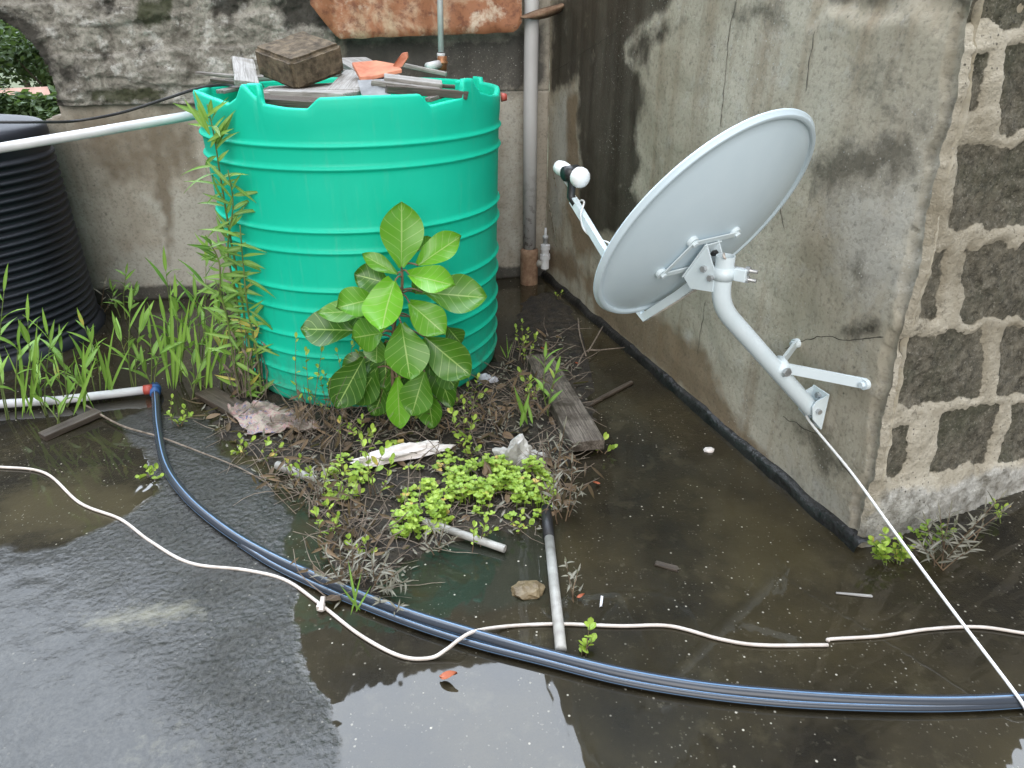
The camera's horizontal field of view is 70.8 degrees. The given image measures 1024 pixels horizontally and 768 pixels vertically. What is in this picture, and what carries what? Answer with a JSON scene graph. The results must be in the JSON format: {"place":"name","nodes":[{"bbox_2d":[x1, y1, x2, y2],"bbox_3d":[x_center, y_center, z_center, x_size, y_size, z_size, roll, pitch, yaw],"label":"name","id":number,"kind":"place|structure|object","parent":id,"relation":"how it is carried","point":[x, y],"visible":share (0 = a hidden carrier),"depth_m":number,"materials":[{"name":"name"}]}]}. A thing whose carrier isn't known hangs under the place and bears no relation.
{"place":"outdoors","nodes":[
{"label":"outdoors","id":0,"kind":"place"},
{"bbox_2d":[0,87,49,94],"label":"house","id":1,"kind":"structure","parent":0,"point":[43,90],"depth_m":46.66,"materials":[{"name":"pink"}]},
{"bbox_2d":[0,34,549,167],"bbox_3d":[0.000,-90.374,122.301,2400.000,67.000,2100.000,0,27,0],"label":"ground","id":2,"kind":"structure","parent":0,"point":[14,85],"depth_m":79.63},
{"bbox_2d":[0,89,35,115],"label":"tree","id":3,"kind":"object","parent":2,"relation":"on","point":[6,100],"visible":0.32,"depth_m":36.88,"materials":[{"name":"green plant"}]},
{"bbox_2d":[0,19,46,87],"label":"tree","id":4,"kind":"object","parent":2,"relation":"on","point":[8,70],"visible":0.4,"depth_m":49.73,"materials":[{"name":"green plant"}]},
{"bbox_2d":[0,20,55,93],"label":"tree","id":5,"kind":"object","parent":2,"relation":"on","point":[46,78],"visible":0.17,"depth_m":48.94,"materials":[{"name":"green plant"}]},
{"bbox_2d":[16,92,60,119],"bbox_3d":[-24.041,-12.943,38.546,3.714,5.108,3.625,0,27,0],"label":"tree","id":6,"kind":"object","parent":2,"relation":"on","point":[45,107],"visible":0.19,"depth_m":36.91,"materials":[{"name":"green plant"}]},
{"bbox_2d":[0,276,1023,767],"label":"floor","id":7,"kind":"structure","parent":0,"point":[122,644],"depth_m":2.02,"materials":[{"name":"concrete"}]},
{"bbox_2d":[0,264,38,419],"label":"weed","id":8,"kind":"object","parent":7,"relation":"on","point":[23,350],"visible":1,"depth_m":2.90,"materials":[{"name":"green plant"}]},
{"bbox_2d":[4,326,41,418],"bbox_3d":[-1.937,-0.051,2.903,0.244,0.425,0.067,6,28,12],"label":"grass sprout","id":9,"kind":"object","parent":7,"relation":"on","point":[24,387],"depth_m":2.92,"materials":[{"name":"green plant"}]},
{"bbox_2d":[18,295,62,415],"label":"weed","id":10,"kind":"object","parent":7,"relation":"on","point":[25,333],"visible":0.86,"depth_m":2.94,"materials":[{"name":"green plant"}]},
{"bbox_2d":[0,114,105,371],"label":"water tank","id":11,"kind":"object","parent":7,"relation":"on","point":[42,256],"visible":0.93,"depth_m":3.46,"materials":[{"name":"black plastic"}]},
{"bbox_2d":[28,372,79,423],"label":"weed","id":12,"kind":"object","parent":7,"relation":"on","point":[60,407],"visible":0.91,"depth_m":2.91,"materials":[{"name":"green plant"}]},
{"bbox_2d":[23,307,99,406],"bbox_3d":[-1.873,-0.104,3.032,0.304,0.454,0.173,0,27,0],"label":"weed","id":13,"kind":"object","parent":7,"relation":"on","point":[56,351],"visible":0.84,"depth_m":3.04,"materials":[{"name":"green plant"}]},
{"bbox_2d":[38,408,101,440],"bbox_3d":[-1.803,0.164,2.946,0.056,0.027,0.231,18,34,31],"label":"plank","id":14,"kind":"object","parent":7,"relation":"on","point":[63,427],"visible":1,"depth_m":2.93,"materials":[{"name":"brown wood"}]},
{"bbox_2d":[0,384,151,407],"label":"ground pipe","id":15,"kind":"object","parent":7,"relation":"on","point":[123,392],"visible":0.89,"depth_m":3.12,"materials":[{"name":"white plastic"}]},
{"bbox_2d":[55,309,105,391],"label":"weed","id":16,"kind":"object","parent":7,"relation":"on","point":[92,349],"visible":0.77,"depth_m":3.12,"materials":[{"name":"green plant"}]},
{"bbox_2d":[73,344,96,415],"bbox_3d":[-1.764,-0.028,2.970,0.152,0.323,0.050,-4,27,-8],"label":"grass sprout","id":17,"kind":"object","parent":7,"relation":"on","point":[84,381],"depth_m":2.97,"materials":[{"name":"green plant"}]},
{"bbox_2d":[95,324,131,389],"bbox_3d":[-1.703,-0.102,3.103,0.186,0.335,0.058,0,27,0],"label":"grass sprout","id":18,"kind":"object","parent":7,"relation":"on","point":[109,384],"depth_m":3.11,"materials":[{"name":"green plant"}]},
{"bbox_2d":[103,263,138,318],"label":"weed","id":19,"kind":"object","parent":7,"relation":"on","point":[135,291],"visible":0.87,"depth_m":3.95,"materials":[{"name":"green plant"}]},
{"bbox_2d":[103,284,165,386],"bbox_3d":[-1.643,-0.192,3.152,0.234,0.502,0.153,2,27,4],"label":"weed","id":20,"kind":"object","parent":7,"relation":"on","point":[144,317],"visible":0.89,"depth_m":3.12,"materials":[{"name":"green plant"}]},
{"bbox_2d":[135,463,163,479],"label":"weed","id":21,"kind":"object","parent":7,"relation":"on","point":[149,470],"visible":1,"depth_m":2.61,"materials":[{"name":"green plant"}]},
{"bbox_2d":[122,318,184,383],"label":"weed","id":22,"kind":"object","parent":7,"relation":"on","point":[140,357],"visible":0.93,"depth_m":3.15,"materials":[{"name":"green plant"}]},
{"bbox_2d":[147,287,189,389],"bbox_3d":[-1.449,-0.193,3.105,0.204,0.496,0.087,15,30,26],"label":"grass sprout","id":23,"kind":"object","parent":7,"relation":"on","point":[175,367],"depth_m":3.14,"materials":[{"name":"green plant"}]},
{"bbox_2d":[145,246,204,381],"bbox_3d":[-1.507,-0.298,3.182,0.230,0.663,0.357,-15,30,-27],"label":"weed","id":24,"kind":"object","parent":7,"relation":"on","point":[175,306],"visible":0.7,"depth_m":3.15,"materials":[{"name":"green plant"}]},
{"bbox_2d":[164,393,192,426],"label":"weed","id":25,"kind":"object","parent":7,"relation":"on","point":[168,412],"visible":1,"depth_m":2.94,"materials":[{"name":"green plant"}]},
{"bbox_2d":[86,405,271,485],"bbox_3d":[-1.345,0.228,2.821,1.135,0.016,0.040,15,30,26],"label":"stick","id":26,"kind":"object","parent":7,"relation":"on","point":[107,418],"visible":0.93,"depth_m":2.82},
{"bbox_2d":[169,326,216,397],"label":"weed","id":27,"kind":"object","parent":7,"relation":"on","point":[202,365],"visible":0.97,"depth_m":3.12,"materials":[{"name":"green plant"}]},
{"bbox_2d":[176,236,236,385],"bbox_3d":[-1.326,-0.301,3.131,0.277,0.716,0.196,15,30,26],"label":"weed","id":28,"kind":"object","parent":7,"relation":"on","point":[203,318],"visible":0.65,"depth_m":3.14,"materials":[{"name":"green plant"}]},
{"bbox_2d":[204,298,253,388],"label":"weed","id":29,"kind":"object","parent":7,"relation":"on","point":[223,357],"visible":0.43,"depth_m":3.17,"materials":[{"name":"green plant"}]},
{"bbox_2d":[0,0,550,302],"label":"rubble wall","id":30,"kind":"structure","parent":7,"relation":"on","point":[133,205],"depth_m":3.93,"materials":[{"name":"paint"}]},
{"bbox_2d":[310,0,521,38],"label":"rusty sheet","id":31,"kind":"object","parent":30,"relation":"attached to","point":[356,19],"visible":0.98,"depth_m":3.75,"materials":[{"name":"metal"}]},
{"bbox_2d":[310,536,370,585],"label":"grey weed","id":32,"kind":"object","parent":7,"relation":"on","point":[339,568],"visible":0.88,"depth_m":2.07,"materials":[{"name":"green plant"}]},
{"bbox_2d":[193,76,506,406],"bbox_3d":[-0.663,-0.728,3.307,1.285,1.295,1.260,0,27,0],"label":"water tank","id":33,"kind":"object","parent":7,"relation":"on","point":[332,181],"visible":0.67,"depth_m":2.74,"materials":[{"name":"green plastic"}]},
{"bbox_2d":[0,111,195,152],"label":"water pipe","id":34,"kind":"object","parent":33,"relation":"attached to","point":[76,135],"visible":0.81,"depth_m":2.90,"materials":[{"name":"white plastic"}]},
{"bbox_2d":[0,84,239,123],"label":"cable","id":35,"kind":"object","parent":33,"relation":"attached to","point":[96,117],"visible":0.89,"depth_m":3.07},
{"bbox_2d":[264,95,317,107],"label":"plank","id":36,"kind":"object","parent":33,"relation":"on","point":[293,101],"visible":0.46,"depth_m":2.58,"materials":[{"name":"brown wood"}]},
{"bbox_2d":[263,83,358,94],"bbox_3d":[-0.692,-1.177,2.863,0.597,0.023,0.304,-5,27,-5],"label":"plank","id":37,"kind":"object","parent":33,"relation":"on","point":[321,86],"visible":0.16,"depth_m":2.84,"materials":[{"name":"grey wood"}]},
{"bbox_2d":[232,56,258,85],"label":"plank","id":38,"kind":"object","parent":37,"relation":"on","point":[244,71],"visible":0.89,"depth_m":2.80,"materials":[{"name":"white wood"}]},
{"bbox_2d":[255,31,343,88],"bbox_3d":[-0.839,-1.282,2.849,0.244,0.119,0.254,30,52,28],"label":"concrete block","id":39,"kind":"object","parent":37,"relation":"on","point":[301,59],"depth_m":2.79,"materials":[{"name":"concrete"}]},
{"bbox_2d":[326,70,359,90],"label":"plank","id":40,"kind":"object","parent":37,"relation":"on","point":[345,79],"visible":0.47,"depth_m":2.80,"materials":[{"name":"white wood"}]},
{"bbox_2d":[352,52,408,79],"bbox_3d":[-0.521,-1.256,2.841,0.219,0.095,0.202,0,27,0],"label":"clay tile","id":41,"kind":"object","parent":40,"relation":"on","point":[369,70],"visible":0.94,"depth_m":2.83,"materials":[{"name":"ceramic"}]},
{"bbox_2d":[371,79,438,87],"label":"plank","id":42,"kind":"object","parent":37,"relation":"on","point":[380,83],"visible":0.55,"depth_m":2.70,"materials":[{"name":"grey wood"}]},
{"bbox_2d":[342,57,399,78],"bbox_3d":[-0.564,-1.279,2.969,0.154,0.024,0.643,-14,37,-26],"label":"plank","id":43,"kind":"object","parent":42,"relation":"on","point":[347,63],"visible":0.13,"depth_m":3.12,"materials":[{"name":"white wood"}]},
{"bbox_2d":[384,73,442,88],"bbox_3d":[-0.380,-1.165,2.773,0.222,0.024,0.046,2,43,-13],"label":"plank","id":44,"kind":"object","parent":42,"relation":"on","point":[413,80],"visible":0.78,"depth_m":2.76,"materials":[{"name":"grey wood"}]},
{"bbox_2d":[263,88,360,97],"bbox_3d":[-0.761,-1.097,2.718,0.366,0.024,0.124,9,28,17],"label":"plank","id":45,"kind":"object","parent":33,"relation":"on","point":[300,92],"visible":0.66,"depth_m":2.67,"materials":[{"name":"grey wood"}]},
{"bbox_2d":[357,79,390,94],"bbox_3d":[-0.508,-1.093,2.697,0.121,0.035,0.176,-8,52,-15],"label":"slate piece","id":46,"kind":"object","parent":33,"relation":"in","point":[366,87],"visible":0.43,"depth_m":2.69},
{"bbox_2d":[403,63,446,75],"bbox_3d":[-0.376,-1.325,3.028,0.211,0.018,0.031,10,27,-5],"label":"stick","id":47,"kind":"object","parent":33,"relation":"on","point":[427,70],"visible":0.77,"depth_m":3.02,"materials":[{"name":"grey wood"}]},
{"bbox_2d":[385,85,468,99],"bbox_3d":[-0.316,-1.087,2.679,0.307,0.030,0.048,-2,27,-16],"label":"plank","id":48,"kind":"object","parent":33,"relation":"on","point":[423,91],"visible":0.86,"depth_m":2.66,"materials":[{"name":"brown wood"}]},
{"bbox_2d":[424,0,447,69],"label":"inlet pipe","id":49,"kind":"object","parent":33,"relation":"attached to","point":[440,62],"visible":0.96,"depth_m":3.54,"materials":[{"name":"grey plastic"}]},
{"bbox_2d":[340,561,369,612],"bbox_3d":[-0.426,0.568,1.984,0.064,0.157,0.080,3,27,5],"label":"grass sprout","id":50,"kind":"object","parent":7,"relation":"on","point":[354,601],"depth_m":2.00,"materials":[{"name":"green plant"}]},
{"bbox_2d":[204,292,596,595],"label":"soil","id":51,"kind":"structure","parent":7,"relation":"on","point":[552,309],"depth_m":2.84,"materials":[{"name":"soil"}]},
{"bbox_2d":[193,306,233,390],"bbox_3d":[-1.281,-0.163,3.112,0.206,0.436,0.042,0,27,0],"label":"grass sprout","id":52,"kind":"object","parent":51,"relation":"on","point":[209,369],"depth_m":3.13,"materials":[{"name":"green plant"}]},
{"bbox_2d":[173,91,278,400],"bbox_3d":[-1.113,-0.464,2.874,0.362,1.334,0.298,0,27,0],"label":"climbing weed","id":53,"kind":"object","parent":51,"relation":"on","point":[228,300],"visible":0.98,"depth_m":2.86,"materials":[{"name":"green plant"}]},
{"bbox_2d":[195,386,264,418],"bbox_3d":[-1.188,0.099,3.060,0.434,0.030,0.094,21,34,34],"label":"plank","id":54,"kind":"object","parent":51,"relation":"on","point":[215,397],"visible":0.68,"depth_m":3.10,"materials":[{"name":"brown wood"}]},
{"bbox_2d":[227,400,323,434],"bbox_3d":[-0.996,0.142,2.925,0.448,0.037,0.220,20,33,34],"label":"rag","id":55,"kind":"object","parent":51,"relation":"on","point":[255,419],"visible":0.92,"depth_m":2.93,"materials":[{"name":"fabric"}]},
{"bbox_2d":[274,461,320,479],"bbox_3d":[-0.780,0.323,2.615,0.194,0.041,0.031,13,30,24],"label":"loose pipe","id":56,"kind":"object","parent":51,"relation":"on","point":[283,468],"visible":0.56,"depth_m":2.61,"materials":[{"name":"plastic"}]},
{"bbox_2d":[284,453,312,486],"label":"weed","id":57,"kind":"object","parent":51,"relation":"on","point":[296,465],"visible":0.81,"depth_m":2.54,"materials":[{"name":"green plant"}]},
{"bbox_2d":[290,332,323,415],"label":"weed","id":58,"kind":"object","parent":51,"relation":"on","point":[306,353],"visible":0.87,"depth_m":2.87,"materials":[{"name":"green plant"}]},
{"bbox_2d":[244,430,371,524],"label":"dry stalks","id":59,"kind":"object","parent":51,"relation":"on","point":[311,483],"visible":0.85,"depth_m":2.46,"materials":[{"name":"brown plant"}]},
{"bbox_2d":[269,376,364,454],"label":"dry stalks","id":60,"kind":"object","parent":51,"relation":"on","point":[306,415],"visible":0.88,"depth_m":2.79,"materials":[{"name":"brown plant"}]},
{"bbox_2d":[305,453,339,499],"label":"grey weed","id":61,"kind":"object","parent":51,"relation":"on","point":[324,481],"visible":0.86,"depth_m":2.42,"materials":[{"name":"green plant"}]},
{"bbox_2d":[310,498,340,546],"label":"weed","id":62,"kind":"object","parent":51,"relation":"on","point":[316,512],"visible":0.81,"depth_m":2.24,"materials":[{"name":"green plant"}]},
{"bbox_2d":[321,463,364,504],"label":"weed","id":63,"kind":"object","parent":51,"relation":"on","point":[351,478],"visible":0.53,"depth_m":2.44,"materials":[{"name":"green plant"}]},
{"bbox_2d":[290,477,412,596],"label":"dry stalks","id":64,"kind":"object","parent":51,"relation":"on","point":[330,535],"visible":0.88,"depth_m":2.23,"materials":[{"name":"brown plant"}]},
{"bbox_2d":[337,413,376,443],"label":"weed","id":65,"kind":"object","parent":51,"relation":"on","point":[359,421],"visible":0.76,"depth_m":2.81,"materials":[{"name":"green plant"}]},
{"bbox_2d":[356,423,394,497],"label":"weed","id":66,"kind":"object","parent":51,"relation":"on","point":[388,444],"visible":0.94,"depth_m":2.44,"materials":[{"name":"green plant"}]},
{"bbox_2d":[165,317,605,611],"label":"dry twigs","id":67,"kind":"object","parent":51,"relation":"on","point":[419,477],"visible":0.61,"depth_m":2.71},
{"bbox_2d":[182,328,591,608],"bbox_3d":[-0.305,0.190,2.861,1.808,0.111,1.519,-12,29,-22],"label":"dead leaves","id":68,"kind":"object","parent":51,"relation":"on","point":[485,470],"depth_m":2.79,"materials":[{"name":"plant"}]},
{"bbox_2d":[362,552,412,596],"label":"grey weed","id":69,"kind":"object","parent":51,"relation":"on","point":[389,587],"visible":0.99,"depth_m":2.07,"materials":[{"name":"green plant"}]},
{"bbox_2d":[301,201,486,428],"bbox_3d":[-0.458,-0.203,2.696,0.693,0.927,0.299,6,28,11],"label":"broad leaved plant","id":70,"kind":"object","parent":51,"relation":"on","point":[366,313],"visible":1,"depth_m":2.69,"materials":[{"name":"green plant"}]},
{"bbox_2d":[351,440,454,465],"bbox_3d":[-0.404,0.244,2.690,0.403,0.052,0.082,-10,29,-19],"label":"rag","id":71,"kind":"object","parent":51,"relation":"on","point":[401,451],"visible":0.84,"depth_m":2.68,"materials":[{"name":"fabric"}]},
{"bbox_2d":[320,439,556,538],"bbox_3d":[-0.277,0.347,2.507,0.847,0.106,0.560,10,29,19],"label":"ground cover","id":72,"kind":"object","parent":51,"relation":"on","point":[515,480],"visible":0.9,"depth_m":2.47,"materials":[{"name":"green plant"}]},
{"bbox_2d":[447,398,479,446],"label":"weed","id":73,"kind":"object","parent":51,"relation":"on","point":[454,419],"visible":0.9,"depth_m":2.75,"materials":[{"name":"green plant"}]},
{"bbox_2d":[453,433,481,455],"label":"weed","id":74,"kind":"object","parent":51,"relation":"on","point":[467,450],"visible":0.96,"depth_m":2.71,"materials":[{"name":"green plant"}]},
{"bbox_2d":[428,373,523,438],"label":"dry stalks","id":75,"kind":"object","parent":51,"relation":"on","point":[495,414],"visible":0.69,"depth_m":2.92,"materials":[{"name":"brown plant"}]},
{"bbox_2d":[492,434,531,470],"bbox_3d":[0.009,0.251,2.657,0.154,0.125,0.106,-5,27,-10],"label":"plastic bag","id":76,"kind":"object","parent":51,"relation":"on","point":[512,451],"visible":0.49,"depth_m":2.65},
{"bbox_2d":[514,387,532,426],"bbox_3d":[0.050,0.083,2.885,0.038,0.204,0.102,16,31,28],"label":"grass sprout","id":77,"kind":"object","parent":51,"relation":"on","point":[523,410],"depth_m":2.90,"materials":[{"name":"green plant"}]},
{"bbox_2d":[490,364,562,419],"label":"dry stalks","id":78,"kind":"object","parent":51,"relation":"on","point":[524,398],"visible":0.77,"depth_m":3.03,"materials":[{"name":"brown plant"}]},
{"bbox_2d":[532,343,566,415],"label":"weed","id":79,"kind":"object","parent":51,"relation":"on","point":[541,387],"visible":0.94,"depth_m":2.92,"materials":[{"name":"green plant"}]},
{"bbox_2d":[539,416,580,467],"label":"grey weed","id":80,"kind":"object","parent":51,"relation":"on","point":[560,458],"visible":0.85,"depth_m":2.64,"materials":[{"name":"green plant"}]},
{"bbox_2d":[525,353,604,451],"bbox_3d":[0.208,0.055,3.114,0.134,0.047,0.852,-5,26,-10],"label":"plank","id":81,"kind":"object","parent":51,"relation":"on","point":[580,424],"visible":0.8,"depth_m":2.95,"materials":[{"name":"grey wood"}]},
{"bbox_2d":[526,428,603,513],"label":"dry stalks","id":82,"kind":"object","parent":51,"relation":"on","point":[566,471],"visible":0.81,"depth_m":2.49,"materials":[{"name":"brown plant"}]},
{"bbox_2d":[0,466,828,660],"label":"cable","id":83,"kind":"object","parent":7,"relation":"on","point":[370,641],"visible":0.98,"depth_m":1.98,"materials":[{"name":"plastic"}]},
{"bbox_2d":[421,519,458,554],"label":"grey weed","id":84,"kind":"object","parent":7,"relation":"on","point":[435,530],"visible":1,"depth_m":2.23,"materials":[{"name":"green plant"}]},
{"bbox_2d":[422,517,506,552],"bbox_3d":[-0.155,0.483,2.308,0.296,0.037,0.025,12,29,22],"label":"loose pipe","id":85,"kind":"object","parent":7,"relation":"on","point":[485,542],"visible":0.81,"depth_m":2.29,"materials":[{"name":"plastic"}]},
{"bbox_2d":[470,516,498,551],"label":"weed","id":86,"kind":"object","parent":7,"relation":"on","point":[485,528],"visible":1,"depth_m":2.25,"materials":[{"name":"green plant"}]},
{"bbox_2d":[503,508,534,533],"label":"weed","id":87,"kind":"object","parent":7,"relation":"on","point":[531,520],"visible":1,"depth_m":2.32,"materials":[{"name":"green plant"}]},
{"bbox_2d":[511,580,544,599],"bbox_3d":[0.047,0.603,2.109,0.102,0.043,0.078,0,27,0],"label":"stone","id":88,"kind":"object","parent":7,"relation":"on","point":[528,590],"visible":1,"depth_m":2.09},
{"bbox_2d":[520,0,538,285],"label":"downpipe","id":89,"kind":"object","parent":7,"relation":"on","point":[528,265],"visible":0.99,"depth_m":4.16,"materials":[{"name":"plastic"}]},
{"bbox_2d":[536,227,549,268],"bbox_3d":[0.189,-0.837,4.435,0.096,0.255,0.065,0,27,0],"label":"tap fitting","id":90,"kind":"object","parent":89,"relation":"attached to","point":[543,261],"visible":1,"depth_m":4.43,"materials":[{"name":"plastic"}]},
{"bbox_2d":[541,504,566,652],"bbox_3d":[0.121,0.558,2.161,0.035,0.042,0.604,-1,27,-1],"label":"loose pipe","id":91,"kind":"object","parent":7,"relation":"on","point":[555,600],"visible":0.91,"depth_m":2.10,"materials":[{"name":"plastic"}]},
{"bbox_2d":[542,430,585,523],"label":"grey weed","id":92,"kind":"object","parent":7,"relation":"on","point":[557,477],"visible":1,"depth_m":2.35,"materials":[{"name":"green plant"}]},
{"bbox_2d":[558,557,583,602],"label":"grey weed","id":93,"kind":"object","parent":7,"relation":"on","point":[572,575],"visible":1,"depth_m":2.02,"materials":[{"name":"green plant"}]},
{"bbox_2d":[150,382,1023,705],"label":"hose","id":94,"kind":"object","parent":7,"relation":"on","point":[210,518],"visible":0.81,"depth_m":1.86,"materials":[{"name":"blue plastic"}]},
{"bbox_2d":[578,617,596,655],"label":"weed","id":95,"kind":"object","parent":7,"relation":"on","point":[590,624],"visible":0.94,"depth_m":1.90,"materials":[{"name":"green plant"}]},
{"bbox_2d":[577,319,624,364],"bbox_3d":[0.453,-0.193,3.565,0.273,0.096,0.464,3,27,6],"label":"stick","id":96,"kind":"object","parent":7,"relation":"on","point":[590,349],"visible":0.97,"depth_m":3.59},
{"bbox_2d":[586,381,633,406],"bbox_3d":[0.427,0.046,3.195,0.023,0.014,0.351,24,36,39],"label":"stick","id":97,"kind":"object","parent":7,"relation":"on","point":[612,392],"visible":0.81,"depth_m":3.20,"materials":[{"name":"brown wood"}]},
{"bbox_2d":[237,542,1022,712],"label":"hose","id":98,"kind":"object","parent":7,"relation":"on","point":[623,681],"visible":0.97,"depth_m":1.79,"materials":[{"name":"plastic"}]},
{"bbox_2d":[540,0,1023,552],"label":"block building","id":99,"kind":"structure","parent":7,"relation":"on","point":[882,250],"depth_m":2.26,"materials":[{"name":"paint"}]},
{"bbox_2d":[520,3,563,19],"bbox_3d":[0.199,-1.982,3.819,0.321,0.089,0.050,-5,27,-9],"label":"pipe bracket","id":100,"kind":"object","parent":99,"relation":"attached to","point":[545,12],"visible":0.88,"depth_m":3.81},
{"bbox_2d":[553,108,870,428],"bbox_3d":[0.606,-0.394,2.326,0.829,1.000,0.837,-3,27,-7],"label":"satellite dish","id":101,"kind":"object","parent":99,"relation":"attached to","point":[701,217],"visible":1,"depth_m":2.00,"materials":[{"name":"paint"}]},
{"bbox_2d":[805,415,1023,708],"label":"coax cable","id":102,"kind":"object","parent":101,"relation":"attached to","point":[984,652],"visible":0.91,"depth_m":1.97,"materials":[{"name":"plastic"}]},
{"bbox_2d":[867,527,915,565],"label":"weed","id":103,"kind":"object","parent":7,"relation":"on","point":[881,551],"visible":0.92,"depth_m":2.20,"materials":[{"name":"green plant"}]},
{"bbox_2d":[826,625,1023,641],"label":"cable","id":104,"kind":"object","parent":7,"relation":"on","point":[829,639],"visible":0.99,"depth_m":1.96,"materials":[{"name":"plastic"}]},
{"bbox_2d":[907,519,955,548],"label":"weed","id":105,"kind":"object","parent":7,"relation":"on","point":[918,534],"visible":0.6,"depth_m":2.26,"materials":[{"name":"green plant"}]},
{"bbox_2d":[906,501,984,570],"bbox_3d":[1.283,0.463,2.165,0.225,0.231,0.176,0,27,0],"label":"grey weed","id":106,"kind":"object","parent":7,"relation":"on","point":[919,546],"visible":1,"depth_m":2.16,"materials":[{"name":"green plant"}]},
{"bbox_2d":[957,488,1012,540],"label":"grey weed","id":107,"kind":"object","parent":7,"relation":"on","point":[974,522],"visible":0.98,"depth_m":2.30,"materials":[{"name":"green plant"}]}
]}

